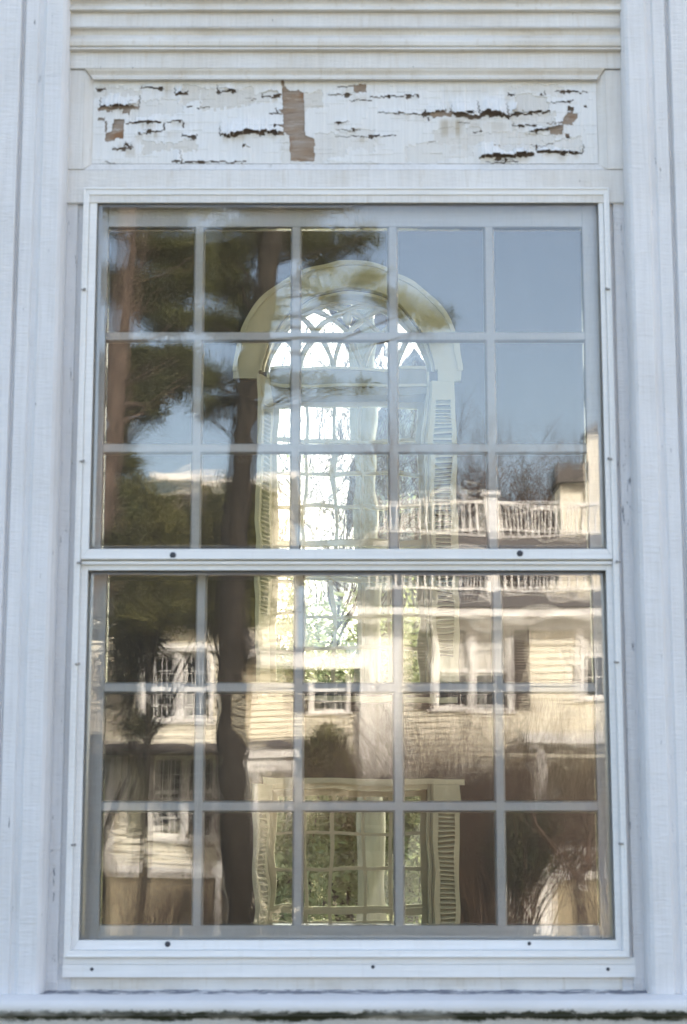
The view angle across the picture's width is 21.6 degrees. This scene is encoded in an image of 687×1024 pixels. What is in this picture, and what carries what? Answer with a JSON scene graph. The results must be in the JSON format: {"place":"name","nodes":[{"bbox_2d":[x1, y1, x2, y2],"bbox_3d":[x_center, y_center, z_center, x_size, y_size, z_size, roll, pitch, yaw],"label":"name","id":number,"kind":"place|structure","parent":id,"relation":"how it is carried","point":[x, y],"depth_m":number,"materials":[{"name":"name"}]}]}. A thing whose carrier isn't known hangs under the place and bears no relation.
{"place":"outdoors","nodes":[
{"label":"outdoors","id":0,"kind":"place"},
{"bbox_2d":[0,0,686,1023],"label":"white house","id":1,"kind":"structure","parent":0,"point":[346,754],"depth_m":4.20,"materials":[{"name":"paint"}]},
{"bbox_2d":[62,187,635,976],"bbox_3d":[0.012,0.131,4.139,1.262,1.818,0.060,0,-10,0],"label":"storm window","id":2,"kind":"structure","parent":1,"relation":"attached to","point":[348,959],"depth_m":4.09,"materials":[{"name":"metal"}]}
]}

